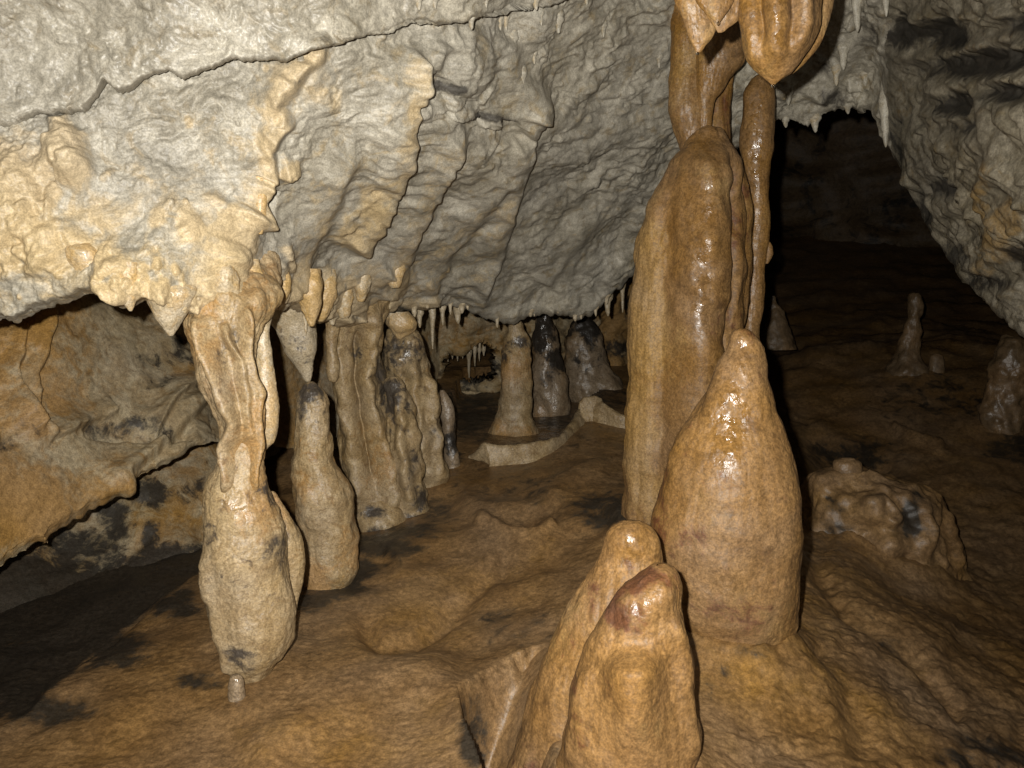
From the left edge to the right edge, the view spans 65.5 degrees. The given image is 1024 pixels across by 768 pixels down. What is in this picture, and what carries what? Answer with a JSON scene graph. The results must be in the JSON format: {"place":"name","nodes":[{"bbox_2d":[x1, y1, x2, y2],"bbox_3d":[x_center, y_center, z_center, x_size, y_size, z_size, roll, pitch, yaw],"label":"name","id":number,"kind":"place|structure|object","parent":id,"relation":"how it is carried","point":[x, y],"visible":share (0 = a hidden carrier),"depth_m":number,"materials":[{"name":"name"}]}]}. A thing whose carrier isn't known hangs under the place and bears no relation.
{"place":"outdoors","nodes":[
{"label":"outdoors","id":0,"kind":"place"},
{"bbox_2d":[0,441,281,612],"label":"wall recess","id":1,"kind":"structure","parent":0,"point":[157,516],"depth_m":3.26,"materials":[{"name":"beige stone"}]},
{"bbox_2d":[0,294,439,566],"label":"wall","id":2,"kind":"structure","parent":0,"point":[102,403],"depth_m":2.84,"materials":[{"name":"beige stone"}]},
{"bbox_2d":[0,0,894,326],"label":"ceiling","id":3,"kind":"structure","parent":0,"point":[442,152],"depth_m":2.13,"materials":[{"name":"stone"}]},
{"bbox_2d":[65,243,96,270],"bbox_3d":[-1.005,-0.305,1.853,0.074,0.156,0.156,-5,9,-34],"label":"stalactite","id":4,"kind":"object","parent":3,"relation":"hanging from","point":[80,257],"visible":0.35,"depth_m":1.79},
{"bbox_2d":[120,262,137,310],"bbox_3d":[-0.883,-0.224,1.829,0.061,0.112,0.056,0,8,0],"label":"stalactite","id":5,"kind":"object","parent":3,"relation":"hanging from","point":[131,272],"visible":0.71,"depth_m":1.81},
{"bbox_2d":[146,284,196,335],"bbox_3d":[-0.827,-0.216,1.957,0.146,0.186,0.205,0,8,0],"label":"stalactite","id":6,"kind":"object","parent":3,"relation":"hanging from","point":[168,318],"visible":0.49,"depth_m":1.88},
{"bbox_2d":[214,265,239,293],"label":"stalactite","id":7,"kind":"object","parent":3,"relation":"hanging from","point":[227,278],"visible":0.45,"depth_m":1.94},
{"bbox_2d":[250,259,262,273],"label":"stalactite","id":8,"kind":"object","parent":3,"relation":"hanging from","point":[256,267],"visible":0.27,"depth_m":2.07},
{"bbox_2d":[256,176,266,233],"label":"stalactite","id":9,"kind":"object","parent":3,"relation":"hanging from","point":[261,204],"visible":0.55,"depth_m":2.01},
{"bbox_2d":[255,318,279,451],"bbox_3d":[-0.660,-0.009,2.133,0.072,0.398,0.064,0,8,0],"label":"stalactite","id":10,"kind":"object","parent":3,"relation":"hanging from","point":[265,367],"visible":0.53,"depth_m":2.12},
{"bbox_2d":[281,272,291,302],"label":"stalactite","id":11,"kind":"object","parent":3,"relation":"hanging from","point":[286,285],"visible":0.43,"depth_m":2.26},
{"bbox_2d":[271,307,316,381],"bbox_3d":[-0.761,-0.192,2.779,0.226,0.374,0.207,0,8,0],"label":"stalactite","id":12,"kind":"object","parent":3,"relation":"hanging from","point":[299,346],"visible":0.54,"depth_m":2.73},
{"bbox_2d":[297,55,303,60],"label":"stalactite","id":13,"kind":"object","parent":3,"relation":"hanging from","point":[301,58],"visible":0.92,"depth_m":1.93,"materials":[{"name":"stone"}]},
{"bbox_2d":[302,314,306,334],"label":"stalactite","id":14,"kind":"object","parent":3,"relation":"hanging from","point":[305,323],"visible":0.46,"depth_m":2.70},
{"bbox_2d":[299,269,322,325],"bbox_3d":[-0.635,-0.270,2.490,0.091,0.180,0.086,0,8,0],"label":"stalactite","id":15,"kind":"object","parent":3,"relation":"hanging from","point":[310,303],"visible":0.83,"depth_m":2.47},
{"bbox_2d":[317,269,336,321],"bbox_3d":[-0.640,-0.303,2.715,0.092,0.178,0.083,0,8,0],"label":"stalactite","id":16,"kind":"object","parent":3,"relation":"hanging from","point":[329,294],"visible":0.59,"depth_m":2.69},
{"bbox_2d":[329,317,338,324],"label":"stalactite","id":17,"kind":"object","parent":3,"relation":"hanging from","point":[332,321],"visible":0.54,"depth_m":2.92},
{"bbox_2d":[337,289,353,317],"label":"stalactite","id":18,"kind":"object","parent":3,"relation":"hanging from","point":[344,310],"visible":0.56,"depth_m":2.87},
{"bbox_2d":[355,275,371,301],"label":"stalactite","id":19,"kind":"object","parent":3,"relation":"hanging from","point":[362,288],"visible":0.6,"depth_m":2.87},
{"bbox_2d":[388,265,405,287],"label":"stalactite","id":20,"kind":"object","parent":3,"relation":"hanging from","point":[400,272],"visible":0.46,"depth_m":2.98},
{"bbox_2d":[412,306,417,316],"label":"stalactite","id":21,"kind":"object","parent":3,"relation":"hanging from","point":[414,311],"visible":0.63,"depth_m":3.50},
{"bbox_2d":[416,0,422,9],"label":"stalactite","id":22,"kind":"object","parent":3,"relation":"hanging from","point":[418,4],"visible":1,"depth_m":1.99,"materials":[{"name":"stone"}]},
{"bbox_2d":[417,309,423,327],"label":"stalactite","id":23,"kind":"object","parent":3,"relation":"hanging from","point":[420,313],"visible":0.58,"depth_m":3.67},
{"bbox_2d":[428,308,435,348],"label":"stalactite","id":24,"kind":"object","parent":3,"relation":"hanging from","point":[432,313],"visible":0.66,"depth_m":3.75},
{"bbox_2d":[432,0,438,8],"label":"stalactite","id":25,"kind":"object","parent":3,"relation":"hanging from","point":[435,3],"visible":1,"depth_m":2.01,"materials":[{"name":"stone"}]},
{"bbox_2d":[439,305,446,324],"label":"stalactite","id":26,"kind":"object","parent":3,"relation":"hanging from","point":[442,309],"visible":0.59,"depth_m":3.80},
{"bbox_2d":[448,302,452,313],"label":"stalactite","id":27,"kind":"object","parent":3,"relation":"hanging from","point":[450,308],"visible":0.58,"depth_m":3.68},
{"bbox_2d":[453,306,461,323],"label":"stalactite","id":28,"kind":"object","parent":3,"relation":"hanging from","point":[457,313],"visible":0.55,"depth_m":3.89},
{"bbox_2d":[459,303,465,312],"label":"stalactite","id":29,"kind":"object","parent":3,"relation":"hanging from","point":[461,307],"visible":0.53,"depth_m":3.72},
{"bbox_2d":[468,17,475,29],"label":"stalactite","id":30,"kind":"object","parent":3,"relation":"hanging from","point":[471,22],"visible":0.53,"depth_m":2.12,"materials":[{"name":"stone"}]},
{"bbox_2d":[499,15,503,29],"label":"stalactite","id":31,"kind":"object","parent":3,"relation":"hanging from","point":[501,18],"visible":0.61,"depth_m":2.37,"materials":[{"name":"stone"}]},
{"bbox_2d":[504,13,509,30],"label":"stalactite","id":32,"kind":"object","parent":3,"relation":"hanging from","point":[506,17],"visible":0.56,"depth_m":2.38,"materials":[{"name":"stone"}]},
{"bbox_2d":[509,29,518,42],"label":"stalactite","id":33,"kind":"object","parent":3,"relation":"hanging from","point":[513,35],"visible":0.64,"depth_m":2.42,"materials":[{"name":"stone"}]},
{"bbox_2d":[521,65,526,82],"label":"stalactite","id":34,"kind":"object","parent":3,"relation":"hanging from","point":[524,73],"visible":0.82,"depth_m":2.52,"materials":[{"name":"stone"}]},
{"bbox_2d":[533,51,537,63],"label":"stalactite","id":35,"kind":"object","parent":3,"relation":"hanging from","point":[534,56],"visible":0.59,"depth_m":2.55,"materials":[{"name":"stone"}]},
{"bbox_2d":[533,0,539,9],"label":"stalactite","id":36,"kind":"object","parent":3,"relation":"hanging from","point":[535,4],"visible":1,"depth_m":2.31,"materials":[{"name":"stone"}]},
{"bbox_2d":[540,8,543,25],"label":"stalactite","id":37,"kind":"object","parent":3,"relation":"hanging from","point":[541,20],"visible":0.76,"depth_m":2.42,"materials":[{"name":"stone"}]},
{"bbox_2d":[556,10,564,33],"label":"stalactite","id":38,"kind":"object","parent":3,"relation":"hanging from","point":[560,18],"visible":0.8,"depth_m":2.50,"materials":[{"name":"stone"}]},
{"bbox_2d":[601,19,606,36],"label":"stalactite","id":39,"kind":"object","parent":3,"relation":"hanging from","point":[604,26],"visible":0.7,"depth_m":2.73,"materials":[{"name":"stone"}]},
{"bbox_2d":[605,294,610,303],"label":"stalactite","id":40,"kind":"object","parent":3,"relation":"hanging from","point":[607,298],"visible":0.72,"depth_m":4.16},
{"bbox_2d":[604,294,612,315],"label":"stalactite","id":41,"kind":"object","parent":3,"relation":"hanging from","point":[607,308],"visible":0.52,"depth_m":4.30},
{"bbox_2d":[620,282,625,311],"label":"stalactite","id":42,"kind":"object","parent":3,"relation":"hanging from","point":[622,290],"visible":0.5,"depth_m":4.50},
{"bbox_2d":[657,54,662,67],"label":"stalactite","id":43,"kind":"object","parent":3,"relation":"hanging from","point":[659,58],"visible":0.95,"depth_m":3.01,"materials":[{"name":"stone"}]},
{"bbox_2d":[674,0,738,54],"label":"stalactite","id":44,"kind":"object","parent":3,"relation":"hanging from","point":[704,20],"visible":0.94,"depth_m":1.75,"materials":[{"name":"orange stone"}]},
{"bbox_2d":[668,5,745,149],"bbox_3d":[0.717,-1.160,2.974,0.279,0.847,0.312,0,8,0],"label":"stalactite","id":45,"kind":"object","parent":3,"relation":"hanging from","point":[700,86],"visible":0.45,"depth_m":2.88},
{"bbox_2d":[738,0,833,87],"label":"stalactite","id":46,"kind":"object","parent":3,"relation":"hanging from","point":[781,39],"visible":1,"depth_m":1.70,"materials":[{"name":"orange stone"}]},
{"bbox_2d":[782,116,789,127],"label":"stalactite","id":47,"kind":"object","parent":3,"relation":"hanging from","point":[785,120],"visible":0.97,"depth_m":3.42,"materials":[{"name":"stone"}]},
{"bbox_2d":[785,84,792,104],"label":"stalactite","id":48,"kind":"object","parent":3,"relation":"hanging from","point":[788,96],"visible":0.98,"depth_m":3.26,"materials":[{"name":"stone"}]},
{"bbox_2d":[810,113,821,132],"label":"stalactite","id":49,"kind":"object","parent":3,"relation":"hanging from","point":[815,119],"visible":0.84,"depth_m":3.43,"materials":[{"name":"stone"}]},
{"bbox_2d":[831,64,841,85],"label":"stalactite","id":50,"kind":"object","parent":3,"relation":"hanging from","point":[836,69],"visible":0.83,"depth_m":3.20,"materials":[{"name":"stone"}]},
{"bbox_2d":[836,44,848,70],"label":"stalactite","id":51,"kind":"object","parent":3,"relation":"hanging from","point":[843,50],"visible":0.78,"depth_m":3.11,"materials":[{"name":"stone"}]},
{"bbox_2d":[842,103,852,113],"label":"stalactite","id":52,"kind":"object","parent":3,"relation":"hanging from","point":[848,107],"visible":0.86,"depth_m":3.35,"materials":[{"name":"stone"}]},
{"bbox_2d":[851,0,861,31],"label":"stalactite","id":53,"kind":"object","parent":3,"relation":"hanging from","point":[856,6],"visible":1,"depth_m":2.85,"materials":[{"name":"stone"}]},
{"bbox_2d":[860,71,867,85],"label":"stalactite","id":54,"kind":"object","parent":3,"relation":"hanging from","point":[863,75],"visible":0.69,"depth_m":3.22,"materials":[{"name":"stone"}]},
{"bbox_2d":[878,81,888,146],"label":"stalactite","id":55,"kind":"object","parent":3,"relation":"hanging from","point":[882,107],"visible":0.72,"depth_m":3.10,"materials":[{"name":"stone"}]},
{"bbox_2d":[882,0,889,16],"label":"stalactite","id":56,"kind":"object","parent":3,"relation":"hanging from","point":[886,5],"visible":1,"depth_m":2.67,"materials":[{"name":"stone"}]},
{"bbox_2d":[0,235,1023,767],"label":"ground","id":57,"kind":"structure","parent":0,"point":[422,641],"depth_m":2.60,"materials":[{"name":"brown stone"}]},
{"bbox_2d":[227,673,245,701],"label":"stalagmite","id":58,"kind":"object","parent":57,"relation":"on","point":[236,690],"visible":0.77,"depth_m":2.00,"materials":[{"name":"beige stone"}]},
{"bbox_2d":[182,250,305,683],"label":"cave column","id":59,"kind":"structure","parent":57,"relation":"on","point":[251,564],"depth_m":2.00,"materials":[{"name":"beige stone"}]},
{"bbox_2d":[291,381,359,589],"bbox_3d":[-0.641,0.373,2.741,0.218,0.770,0.203,-5,9,-34],"label":"stalagmite","id":60,"kind":"object","parent":57,"relation":"on","point":[323,492],"visible":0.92,"depth_m":2.67,"materials":[{"name":"beige stone"}]},
{"bbox_2d":[325,301,429,531],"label":"cave column","id":61,"kind":"structure","parent":57,"relation":"on","point":[379,436],"depth_m":3.27,"materials":[{"name":"beige stone"}]},
{"bbox_2d":[382,312,459,487],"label":"cave column","id":62,"kind":"structure","parent":57,"relation":"on","point":[405,359],"depth_m":3.51,"materials":[{"name":"beige stone"}]},
{"bbox_2d":[488,320,538,436],"bbox_3d":[0.003,-0.017,4.315,0.347,0.681,0.313,0,8,0],"label":"stalagmite","id":63,"kind":"object","parent":57,"relation":"on","point":[513,417],"visible":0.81,"depth_m":4.25,"materials":[{"name":"brown stone"}]},
{"bbox_2d":[468,409,585,466],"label":"rimstone dam","id":64,"kind":"structure","parent":57,"relation":"on","point":[490,454],"depth_m":3.80,"materials":[{"name":"beige stone"}]},
{"bbox_2d":[531,314,570,416],"bbox_3d":[0.228,-0.109,4.869,0.272,0.704,0.228,0,8,0],"label":"stalagmite","id":65,"kind":"object","parent":57,"relation":"on","point":[550,396],"visible":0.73,"depth_m":4.79,"materials":[{"name":"grey stone"}]},
{"bbox_2d":[506,520,663,767],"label":"stalagmite","id":66,"kind":"object","parent":57,"relation":"on","point":[630,549],"visible":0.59,"depth_m":1.73,"materials":[{"name":"brown stone"}]},
{"bbox_2d":[564,317,622,402],"bbox_3d":[0.564,-0.139,5.478,0.426,0.643,0.386,0,8,0],"label":"stalagmite","id":67,"kind":"object","parent":57,"relation":"on","point":[589,371],"visible":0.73,"depth_m":5.36,"materials":[{"name":"grey stone"}]},
{"bbox_2d":[578,395,624,428],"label":"rimstone dam","id":68,"kind":"structure","parent":57,"relation":"on","point":[594,408],"depth_m":4.25,"materials":[{"name":"beige stone"}]},
{"bbox_2d":[556,562,701,767],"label":"stalagmite","id":69,"kind":"object","parent":57,"relation":"on","point":[632,704],"visible":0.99,"depth_m":1.54,"materials":[{"name":"brown stone"}]},
{"bbox_2d":[621,125,753,524],"bbox_3d":[0.637,-0.152,2.892,0.395,1.506,0.428,6,10,38],"label":"stalagmite","id":70,"kind":"object","parent":57,"relation":"on","point":[689,299],"visible":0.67,"depth_m":2.73,"materials":[{"name":"brown stone"}]},
{"bbox_2d":[650,328,803,644],"bbox_3d":[0.560,0.309,2.070,0.394,0.906,0.335,0,8,0],"label":"stalagmite","id":71,"kind":"object","parent":57,"relation":"on","point":[726,522],"visible":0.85,"depth_m":1.96,"materials":[{"name":"brown stone"}]},
{"bbox_2d":[739,74,774,339],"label":"cave column","id":72,"kind":"structure","parent":57,"relation":"on","point":[756,137],"depth_m":3.04,"materials":[{"name":"brown stone"}]},
{"bbox_2d":[760,296,796,349],"bbox_3d":[2.071,-0.474,6.182,0.294,0.419,0.277,0,8,0],"label":"stalagmite","id":73,"kind":"object","parent":57,"relation":"on","point":[776,333],"visible":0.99,"depth_m":6.12,"materials":[{"name":"brown stone"}]},
{"bbox_2d":[801,466,972,580],"bbox_3d":[1.714,0.684,3.638,0.805,0.620,0.653,0,8,0],"label":"flowstone boulder","id":74,"kind":"object","parent":57,"relation":"on","point":[891,515],"visible":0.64,"depth_m":3.44,"materials":[{"name":"brown stone"}]},
{"bbox_2d":[832,457,862,473],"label":"stalagmite","id":75,"kind":"object","parent":74,"relation":"on","point":[845,465],"visible":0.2,"depth_m":3.57,"materials":[{"name":"brown stone"}]},
{"bbox_2d":[884,293,928,375],"bbox_3d":[2.987,-0.347,5.963,0.398,0.670,0.364,0,8,0],"label":"stalagmite","id":76,"kind":"object","parent":57,"relation":"on","point":[906,359],"visible":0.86,"depth_m":5.91,"materials":[{"name":"brown stone"}]},
{"bbox_2d":[928,353,944,372],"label":"stalagmite","id":77,"kind":"object","parent":57,"relation":"on","point":[936,363],"visible":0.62,"depth_m":5.85,"materials":[{"name":"brown stone"}]},
{"bbox_2d":[976,334,1023,434],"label":"stalagmite","id":78,"kind":"object","parent":57,"relation":"on","point":[1000,407],"visible":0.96,"depth_m":5.08,"materials":[{"name":"brown stone"}]},
{"bbox_2d":[434,264,769,393],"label":"wall back","id":79,"kind":"structure","parent":0,"point":[466,334],"depth_m":5.62,"materials":[{"name":"stone"}]},
{"bbox_2d":[466,350,471,377],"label":"stalactite","id":80,"kind":"object","parent":79,"relation":"hanging from","point":[469,355],"visible":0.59,"depth_m":5.62},
{"bbox_2d":[473,346,476,365],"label":"stalactite","id":81,"kind":"object","parent":79,"relation":"hanging from","point":[474,351],"visible":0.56,"depth_m":5.62},
{"bbox_2d":[477,343,480,360],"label":"stalactite","id":82,"kind":"object","parent":79,"relation":"hanging from","point":[479,348],"visible":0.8,"depth_m":5.61},
{"bbox_2d":[481,345,485,355],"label":"stalactite","id":83,"kind":"object","parent":79,"relation":"hanging from","point":[483,349],"visible":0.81,"depth_m":5.61},
{"bbox_2d":[737,108,939,247],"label":"cavern wall","id":84,"kind":"structure","parent":0,"point":[836,176],"depth_m":11.64,"materials":[{"name":"brown stone"}]},
{"bbox_2d":[884,0,1023,337],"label":"wall","id":85,"kind":"structure","parent":0,"point":[955,86],"depth_m":2.42,"materials":[{"name":"stone"}]}
]}

